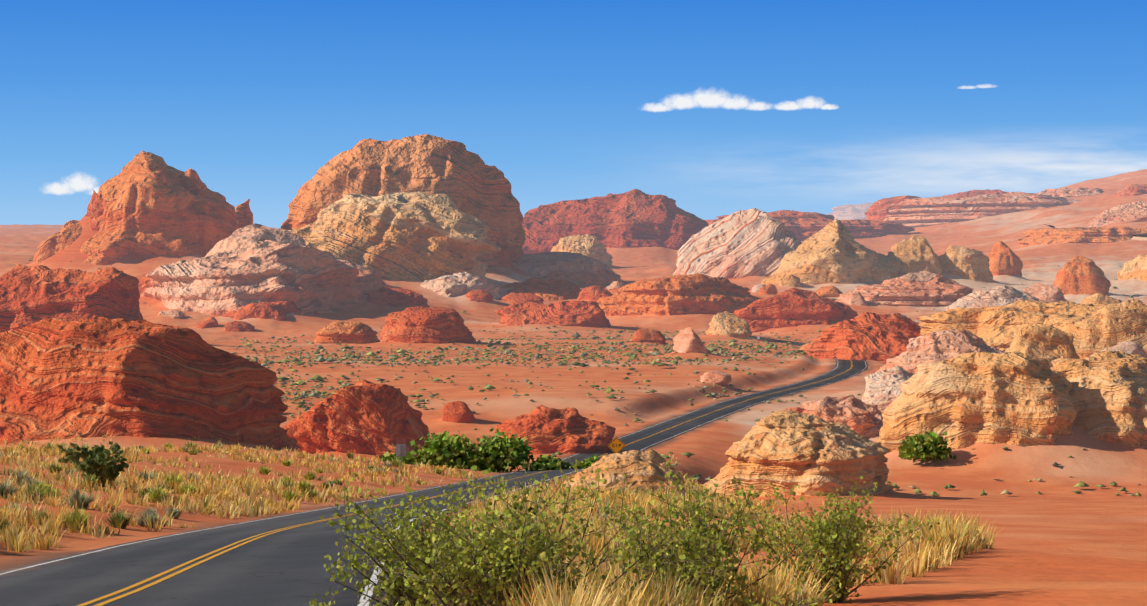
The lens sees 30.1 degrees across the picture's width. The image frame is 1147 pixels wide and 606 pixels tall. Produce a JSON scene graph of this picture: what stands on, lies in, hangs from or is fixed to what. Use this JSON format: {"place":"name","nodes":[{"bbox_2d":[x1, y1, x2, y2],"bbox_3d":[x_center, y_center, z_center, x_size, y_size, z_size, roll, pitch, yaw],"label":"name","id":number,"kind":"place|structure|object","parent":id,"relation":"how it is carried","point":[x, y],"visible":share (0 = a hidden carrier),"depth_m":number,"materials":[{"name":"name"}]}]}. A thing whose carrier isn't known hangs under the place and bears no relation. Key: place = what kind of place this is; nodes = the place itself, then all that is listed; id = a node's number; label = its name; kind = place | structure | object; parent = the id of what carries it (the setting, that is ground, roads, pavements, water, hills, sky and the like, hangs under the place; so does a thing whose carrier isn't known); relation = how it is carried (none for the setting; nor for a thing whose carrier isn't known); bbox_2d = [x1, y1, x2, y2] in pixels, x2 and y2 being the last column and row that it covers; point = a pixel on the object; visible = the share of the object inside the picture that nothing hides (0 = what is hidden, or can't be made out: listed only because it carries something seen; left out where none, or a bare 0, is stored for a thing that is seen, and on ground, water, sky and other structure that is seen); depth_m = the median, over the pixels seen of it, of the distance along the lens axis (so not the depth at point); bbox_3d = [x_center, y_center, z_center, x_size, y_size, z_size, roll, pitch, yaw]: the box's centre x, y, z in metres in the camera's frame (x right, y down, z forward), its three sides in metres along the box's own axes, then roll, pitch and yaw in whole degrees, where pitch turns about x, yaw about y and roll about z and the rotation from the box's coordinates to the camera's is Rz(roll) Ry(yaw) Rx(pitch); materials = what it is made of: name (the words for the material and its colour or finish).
{"place":"outdoors","nodes":[
{"label":"outdoors","id":0,"kind":"place"},
{"bbox_2d":[0,336,867,605],"bbox_3d":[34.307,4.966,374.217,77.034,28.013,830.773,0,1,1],"label":"road asphalt","id":1,"kind":"structure","parent":0,"point":[283,568],"depth_m":37.97,"materials":[{"name":"grey asphalt"}]},
{"bbox_2d":[0,344,837,574],"bbox_3d":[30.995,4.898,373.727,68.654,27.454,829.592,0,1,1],"label":"road line","id":2,"kind":"object","parent":1,"relation":"on","point":[280,516],"visible":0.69,"depth_m":57.85,"materials":[{"name":"white paint"}]},
{"bbox_2d":[77,337,851,605],"bbox_3d":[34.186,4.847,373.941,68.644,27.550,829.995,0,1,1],"label":"yellow road line","id":3,"kind":"object","parent":1,"relation":"on","point":[136,584],"visible":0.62,"depth_m":36.56,"materials":[{"name":"yellow paint"}]},
{"bbox_2d":[94,338,852,605],"bbox_3d":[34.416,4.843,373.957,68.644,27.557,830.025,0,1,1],"label":"yellow road line","id":4,"kind":"object","parent":1,"relation":"on","point":[153,583],"visible":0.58,"depth_m":36.02,"materials":[{"name":"yellow paint"}]},
{"bbox_2d":[357,338,866,605],"bbox_3d":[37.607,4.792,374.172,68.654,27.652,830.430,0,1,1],"label":"road line","id":5,"kind":"object","parent":1,"relation":"on","point":[373,578],"visible":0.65,"depth_m":28.07,"materials":[{"name":"white paint"}]},
{"bbox_2d":[0,169,1146,605],"bbox_3d":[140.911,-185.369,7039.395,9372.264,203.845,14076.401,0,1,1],"label":"desert ground","id":6,"kind":"structure","parent":0,"point":[1058,543],"depth_m":334.41,"materials":[{"name":"orange sand"}]},
{"bbox_2d":[33,220,82,261],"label":"rock","id":7,"kind":"object","parent":6,"relation":"on","point":[67,234],"visible":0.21,"depth_m":994.43,"materials":[{"name":"orange stone"}]},
{"bbox_2d":[0,264,142,332],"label":"rock","id":8,"kind":"object","parent":6,"relation":"on","point":[29,295],"visible":0.58,"depth_m":553.84,"materials":[{"name":"red stone"}]},
{"bbox_2d":[86,190,103,231],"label":"rock","id":9,"kind":"object","parent":6,"relation":"on","point":[95,208],"visible":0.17,"depth_m":997.10,"materials":[{"name":"red stone"}]},
{"bbox_2d":[135,271,152,293],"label":"rock","id":10,"kind":"object","parent":6,"relation":"on","point":[144,283],"depth_m":849.55,"materials":[{"name":"red stone"}]},
{"bbox_2d":[0,317,299,451],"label":"rock","id":11,"kind":"object","parent":6,"relation":"on","point":[83,377],"visible":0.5,"depth_m":216.26,"materials":[{"name":"red stone"}]},
{"bbox_2d":[80,150,239,264],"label":"rock","id":12,"kind":"object","parent":6,"relation":"on","point":[152,205],"visible":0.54,"depth_m":983.31,"materials":[{"name":"orange stone"}]},
{"bbox_2d":[158,310,183,318],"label":"rock","id":13,"kind":"object","parent":6,"relation":"on","point":[176,314],"visible":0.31,"depth_m":791.77,"materials":[{"name":"pink stone"}]},
{"bbox_2d":[181,306,191,310],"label":"rock","id":14,"kind":"object","parent":6,"relation":"on","point":[187,308],"visible":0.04,"depth_m":806.27,"materials":[{"name":"pink stone"}]},
{"bbox_2d":[181,168,218,214],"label":"rock","id":15,"kind":"object","parent":6,"relation":"on","point":[192,183],"visible":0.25,"depth_m":1004.49,"materials":[{"name":"orange stone"}]},
{"bbox_2d":[195,317,217,328],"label":"rock","id":16,"kind":"object","parent":6,"relation":"on","point":[209,322],"visible":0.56,"depth_m":771.61,"materials":[{"name":"red stone"}]},
{"bbox_2d":[224,321,255,331],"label":"rock","id":17,"kind":"object","parent":6,"relation":"on","point":[239,326],"visible":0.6,"depth_m":765.95,"materials":[{"name":"red stone"}]},
{"bbox_2d":[235,199,252,227],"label":"rock","id":18,"kind":"object","parent":6,"relation":"on","point":[244,213],"visible":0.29,"depth_m":1034.07,"materials":[{"name":"red stone"}]},
{"bbox_2d":[212,301,320,320],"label":"rock","id":19,"kind":"object","parent":6,"relation":"on","point":[279,310],"visible":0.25,"depth_m":790.95,"materials":[{"name":"red stone"}]},
{"bbox_2d":[140,223,402,315],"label":"rock","id":20,"kind":"object","parent":6,"relation":"on","point":[237,269],"visible":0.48,"depth_m":823.45,"materials":[{"name":"pink stone"}]},
{"bbox_2d":[314,321,379,343],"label":"rock","id":21,"kind":"object","parent":6,"relation":"on","point":[353,332],"visible":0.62,"depth_m":600.97,"materials":[{"name":"orange stone"}]},
{"bbox_2d":[0,442,698,542],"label":"shrubs","id":22,"kind":"object","parent":6,"relation":"on","point":[82,502],"visible":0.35,"depth_m":77.41,"materials":[{"name":"green plant"}]},
{"bbox_2d":[282,379,429,456],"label":"rock","id":23,"kind":"object","parent":6,"relation":"on","point":[363,416],"visible":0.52,"depth_m":251.62,"materials":[{"name":"red stone"}]},
{"bbox_2d":[288,191,500,281],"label":"rock","id":24,"kind":"object","parent":6,"relation":"on","point":[420,236],"visible":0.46,"depth_m":944.71,"materials":[{"name":"beige stone"}]},
{"bbox_2d":[365,286,428,307],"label":"rock","id":25,"kind":"object","parent":6,"relation":"on","point":[392,297],"visible":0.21,"depth_m":852.62,"materials":[{"name":"red stone"}]},
{"bbox_2d":[396,444,405,455],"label":"speed sign","id":26,"kind":"object","parent":6,"relation":"on","point":[400,449],"visible":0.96,"depth_m":132.81,"materials":[{"name":"metal"}]},
{"bbox_2d":[281,134,525,267],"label":"rock","id":27,"kind":"object","parent":6,"relation":"on","point":[471,183],"visible":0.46,"depth_m":1013.55,"materials":[{"name":"orange stone"}]},
{"bbox_2d":[380,306,475,343],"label":"rock","id":28,"kind":"object","parent":6,"relation":"on","point":[434,325],"visible":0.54,"depth_m":572.80,"materials":[{"name":"red stone"}]},
{"bbox_2d":[442,401,475,422],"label":"rock","id":29,"kind":"object","parent":6,"relation":"on","point":[458,412],"visible":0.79,"depth_m":320.35,"materials":[{"name":"red stone"}]},
{"bbox_2d":[420,272,500,299],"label":"rock","id":30,"kind":"object","parent":6,"relation":"on","point":[457,284],"visible":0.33,"depth_m":919.92,"materials":[{"name":"white stone"}]},
{"bbox_2d":[465,290,493,302],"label":"rock","id":31,"kind":"object","parent":6,"relation":"on","point":[480,296],"visible":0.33,"depth_m":904.47,"materials":[{"name":"red stone"}]},
{"bbox_2d":[58,441,939,605],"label":"bush","id":32,"kind":"object","parent":6,"relation":"on","point":[89,464],"depth_m":18.95,"materials":[{"name":"green plant"}]},
{"bbox_2d":[0,431,998,605],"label":"grass tufts","id":33,"kind":"object","parent":6,"relation":"on","point":[952,539],"visible":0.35,"depth_m":56.98,"materials":[{"name":"yellow plant"}]},
{"bbox_2d":[500,282,520,287],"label":"rock","id":34,"kind":"object","parent":6,"relation":"on","point":[511,285],"depth_m":973.96,"materials":[{"name":"grey stone"}]},
{"bbox_2d":[499,293,543,303],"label":"rock","id":35,"kind":"object","parent":6,"relation":"on","point":[518,297],"visible":0.4,"depth_m":915.96,"materials":[{"name":"red stone"}]},
{"bbox_2d":[507,277,581,300],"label":"rock","id":36,"kind":"object","parent":6,"relation":"on","point":[554,289],"visible":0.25,"depth_m":954.78,"materials":[{"name":"grey stone"}]},
{"bbox_2d":[495,301,610,326],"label":"rock","id":37,"kind":"object","parent":6,"relation":"on","point":[579,313],"visible":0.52,"depth_m":802.09,"materials":[{"name":"red stone"}]},
{"bbox_2d":[495,405,615,454],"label":"rock","id":38,"kind":"object","parent":6,"relation":"on","point":[547,430],"visible":0.65,"depth_m":259.35,"materials":[{"name":"red stone"}]},
{"bbox_2d":[513,252,623,284],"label":"rock","id":39,"kind":"object","parent":6,"relation":"on","point":[579,268],"visible":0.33,"depth_m":1033.12,"materials":[{"name":"grey stone"}]},
{"bbox_2d":[551,234,612,265],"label":"rock","id":40,"kind":"object","parent":6,"relation":"on","point":[589,246],"visible":0.44,"depth_m":1457.09,"materials":[{"name":"beige stone"}]},
{"bbox_2d":[28,219,1146,495],"bbox_3d":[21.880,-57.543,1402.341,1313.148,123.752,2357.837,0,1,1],"label":"shrubs","id":41,"kind":"object","parent":6,"relation":"on","point":[718,349],"visible":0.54,"depth_m":479.35,"materials":[{"name":"green plant"}]},
{"bbox_2d":[577,285,612,304],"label":"rock","id":42,"kind":"object","parent":6,"relation":"on","point":[595,293],"visible":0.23,"depth_m":935.20,"materials":[{"name":"red stone"}]},
{"bbox_2d":[608,288,618,294],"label":"rock","id":43,"kind":"object","parent":6,"relation":"on","point":[613,290],"visible":0.06,"depth_m":955.26,"materials":[{"name":"red stone"}]},
{"bbox_2d":[605,281,624,288],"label":"rock","id":44,"kind":"object","parent":6,"relation":"on","point":[616,284],"visible":0.17,"depth_m":999.96,"materials":[{"name":"pink stone"}]},
{"bbox_2d":[522,189,708,253],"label":"rock","id":45,"kind":"object","parent":6,"relation":"on","point":[633,218],"visible":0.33,"depth_m":1728.72,"materials":[{"name":"stone"}]},
{"bbox_2d":[608,437,624,452],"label":"road sign","id":46,"kind":"object","parent":6,"relation":"on","point":[616,445],"visible":0.71,"depth_m":133.49,"materials":[{"name":"yellow metal"}]},
{"bbox_2d":[562,450,685,496],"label":"rock","id":47,"kind":"object","parent":6,"relation":"on","point":[641,469],"visible":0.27,"depth_m":90.11,"materials":[{"name":"beige stone"}]},
{"bbox_2d":[630,328,666,344],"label":"rock","id":48,"kind":"object","parent":6,"relation":"on","point":[650,335],"visible":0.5,"depth_m":596.79,"materials":[{"name":"red stone"}]},
{"bbox_2d":[376,428,955,471],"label":"green bushes","id":49,"kind":"object","parent":6,"relation":"on","point":[498,453],"visible":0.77,"depth_m":200.68,"materials":[{"name":"green plant"}]},
{"bbox_2d":[597,273,760,315],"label":"rock","id":50,"kind":"object","parent":6,"relation":"on","point":[696,293],"visible":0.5,"depth_m":871.02,"materials":[{"name":"orange stone"}]},
{"bbox_2d":[673,327,708,353],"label":"rock","id":51,"kind":"object","parent":6,"relation":"on","point":[688,339],"visible":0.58,"depth_m":494.01,"materials":[{"name":"pink stone"}]},
{"bbox_2d":[700,370,731,385],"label":"rock","id":52,"kind":"object","parent":6,"relation":"on","point":[719,377],"visible":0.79,"depth_m":400.12,"materials":[{"name":"pink stone"}]},
{"bbox_2d":[705,311,751,338],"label":"rock","id":53,"kind":"object","parent":6,"relation":"on","point":[726,323],"visible":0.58,"depth_m":720.91,"materials":[{"name":"beige stone"}]},
{"bbox_2d":[673,208,801,278],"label":"rock","id":54,"kind":"object","parent":6,"relation":"on","point":[745,243],"visible":0.52,"depth_m":1179.22,"materials":[{"name":"white stone"}]},
{"bbox_2d":[751,284,764,291],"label":"rock","id":55,"kind":"object","parent":6,"relation":"on","point":[755,288],"visible":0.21,"depth_m":1027.10,"materials":[{"name":"pink stone"}]},
{"bbox_2d":[759,284,776,293],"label":"rock","id":56,"kind":"object","parent":6,"relation":"on","point":[770,289],"visible":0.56,"depth_m":1012.92,"materials":[{"name":"orange stone"}]},
{"bbox_2d":[778,274,800,286],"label":"rock","id":57,"kind":"object","parent":6,"relation":"on","point":[790,280],"visible":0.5,"depth_m":1039.88,"materials":[{"name":"beige stone"}]},
{"bbox_2d":[733,288,857,332],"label":"rock","id":58,"kind":"object","parent":6,"relation":"on","point":[792,307],"visible":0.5,"depth_m":807.98,"materials":[{"name":"red stone"}]},
{"bbox_2d":[702,411,896,498],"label":"rock","id":59,"kind":"object","parent":6,"relation":"on","point":[809,454],"visible":0.67,"depth_m":205.81,"materials":[{"name":"beige stone"}]},
{"bbox_2d":[705,210,914,240],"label":"rock","id":60,"kind":"object","parent":6,"relation":"on","point":[802,226],"visible":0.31,"depth_m":2127.88,"materials":[{"name":"red stone"}]},
{"bbox_2d":[761,219,891,284],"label":"rock","id":61,"kind":"object","parent":6,"relation":"on","point":[834,251],"visible":0.67,"depth_m":1055.55,"materials":[{"name":"beige stone"}]},
{"bbox_2d":[813,285,842,296],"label":"rock","id":62,"kind":"object","parent":6,"relation":"on","point":[829,291],"visible":0.4,"depth_m":980.38,"materials":[{"name":"orange stone"}]},
{"bbox_2d":[781,394,882,438],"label":"rock","id":63,"kind":"object","parent":6,"relation":"on","point":[858,416],"visible":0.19,"depth_m":283.51,"materials":[{"name":"pink stone"}]},
{"bbox_2d":[828,202,873,219],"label":"rock","id":64,"kind":"object","parent":6,"relation":"on","point":[849,212],"visible":0.25,"depth_m":8973.37,"materials":[{"name":"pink stone"}]},
{"bbox_2d":[842,291,867,305],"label":"rock","id":65,"kind":"object","parent":6,"relation":"on","point":[854,298],"visible":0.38,"depth_m":910.23,"materials":[{"name":"pink stone"}]},
{"bbox_2d":[797,312,921,363],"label":"rock","id":66,"kind":"object","parent":6,"relation":"on","point":[883,338],"visible":0.5,"depth_m":535.12,"materials":[{"name":"red stone"}]},
{"bbox_2d":[862,366,913,412],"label":"rock","id":67,"kind":"object","parent":6,"relation":"on","point":[883,391],"visible":0.27,"depth_m":304.64,"materials":[{"name":"pink stone"}]},
{"bbox_2d":[877,253,898,277],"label":"rock","id":68,"kind":"object","parent":6,"relation":"on","point":[888,263],"visible":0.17,"depth_m":1069.31,"materials":[{"name":"beige stone"}]},
{"bbox_2d":[864,195,921,222],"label":"rock","id":69,"kind":"object","parent":6,"relation":"on","point":[878,210],"visible":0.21,"depth_m":2418.76,"materials":[{"name":"red stone"}]},
{"bbox_2d":[835,271,973,306],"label":"rock","id":70,"kind":"object","parent":6,"relation":"on","point":[925,288],"visible":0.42,"depth_m":918.91,"materials":[{"name":"pink stone"}]},
{"bbox_2d":[887,235,942,275],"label":"rock","id":71,"kind":"object","parent":6,"relation":"on","point":[914,253],"visible":0.4,"depth_m":1081.43,"materials":[{"name":"beige stone"}]},
{"bbox_2d":[868,329,1005,374],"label":"rock","id":72,"kind":"object","parent":6,"relation":"on","point":[936,346],"visible":0.35,"depth_m":418.77,"materials":[{"name":"pink stone"}]},
{"bbox_2d":[939,245,993,281],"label":"rock","id":73,"kind":"object","parent":6,"relation":"on","point":[966,263],"visible":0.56,"depth_m":1085.37,"materials":[{"name":"beige stone"}]},
{"bbox_2d":[942,189,1008,196],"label":"rock","id":74,"kind":"object","parent":6,"relation":"on","point":[971,193],"visible":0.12,"depth_m":2862.14,"materials":[{"name":"red stone"}]},
{"bbox_2d":[877,351,1077,451],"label":"rock","id":75,"kind":"object","parent":6,"relation":"on","point":[1014,398],"visible":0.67,"depth_m":259.42,"materials":[{"name":"beige stone"}]},
{"bbox_2d":[884,192,1080,226],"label":"rock","id":76,"kind":"object","parent":6,"relation":"on","point":[922,212],"visible":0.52,"depth_m":2302.70,"materials":[{"name":"pink stone"}]},
{"bbox_2d":[944,286,1041,310],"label":"rock","id":77,"kind":"object","parent":6,"relation":"on","point":[998,296],"visible":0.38,"depth_m":854.70,"materials":[{"name":"white stone"}]},
{"bbox_2d":[988,240,1022,275],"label":"rock","id":78,"kind":"object","parent":6,"relation":"on","point":[1004,259],"visible":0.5,"depth_m":1137.13,"materials":[{"name":"orange stone"}]},
{"bbox_2d":[917,300,1107,351],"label":"rock","id":79,"kind":"object","parent":6,"relation":"on","point":[998,327],"visible":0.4,"depth_m":519.62,"materials":[{"name":"beige stone"}]},
{"bbox_2d":[1005,324,1078,367],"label":"rock","id":80,"kind":"object","parent":6,"relation":"on","point":[1049,343],"visible":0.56,"depth_m":356.54,"materials":[{"name":"beige stone"}]},
{"bbox_2d":[1023,283,1066,301],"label":"rock","id":81,"kind":"object","parent":6,"relation":"on","point":[1047,293],"visible":0.35,"depth_m":925.86,"materials":[{"name":"pink stone"}]},
{"bbox_2d":[1037,187,1103,197],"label":"rock","id":82,"kind":"object","parent":6,"relation":"on","point":[1070,192],"visible":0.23,"depth_m":2459.87,"materials":[{"name":"pink stone"}]},
{"bbox_2d":[1017,227,1146,246],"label":"rock","id":83,"kind":"object","parent":6,"relation":"on","point":[1041,236],"visible":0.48,"depth_m":1556.48,"materials":[{"name":"orange stone"}]},
{"bbox_2d":[1053,255,1110,294],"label":"rock","id":84,"kind":"object","parent":6,"relation":"on","point":[1077,274],"visible":0.5,"depth_m":989.25,"materials":[{"name":"orange stone"}]},
{"bbox_2d":[1050,350,1146,368],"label":"rock","id":85,"kind":"object","parent":6,"relation":"on","point":[1104,355],"visible":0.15,"depth_m":323.94,"materials":[{"name":"beige stone"}]},
{"bbox_2d":[1051,357,1146,446],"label":"rock","id":86,"kind":"object","parent":6,"relation":"on","point":[1109,396],"visible":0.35,"depth_m":262.02,"materials":[{"name":"beige stone"}]},
{"bbox_2d":[1080,293,1121,303],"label":"rock","id":87,"kind":"object","parent":6,"relation":"on","point":[1098,298],"visible":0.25,"depth_m":849.71,"materials":[{"name":"beige stone"}]},
{"bbox_2d":[1066,298,1146,358],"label":"rock","id":88,"kind":"object","parent":6,"relation":"on","point":[1107,326],"visible":0.35,"depth_m":424.72,"materials":[{"name":"beige stone"}]},
{"bbox_2d":[1088,201,1146,226],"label":"rock","id":89,"kind":"object","parent":6,"relation":"on","point":[1135,211],"visible":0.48,"depth_m":1727.92,"materials":[{"name":"pink stone"}]},
{"bbox_2d":[1102,341,1146,357],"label":"rock","id":90,"kind":"object","parent":6,"relation":"on","point":[1129,347],"visible":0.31,"depth_m":413.22,"materials":[{"name":"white stone"}]},
{"bbox_2d":[1114,184,1146,196],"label":"rock","id":91,"kind":"object","parent":6,"relation":"on","point":[1134,189],"visible":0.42,"depth_m":2260.32,"materials":[{"name":"red stone"}]},
{"bbox_2d":[1117,255,1146,281],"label":"rock","id":92,"kind":"object","parent":6,"relation":"on","point":[1135,268],"visible":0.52,"depth_m":1075.70,"materials":[{"name":"beige stone"}]},
{"bbox_2d":[0,0,1146,227],"label":"sky","id":93,"kind":"structure","parent":0,"point":[715,108],"materials":[{"name":"blue"}]},
{"bbox_2d":[1044,224,1146,240],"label":"road","id":94,"kind":"structure","parent":0,"point":[1139,237],"depth_m":1544.81,"materials":[{"name":"grey asphalt"}]}
]}

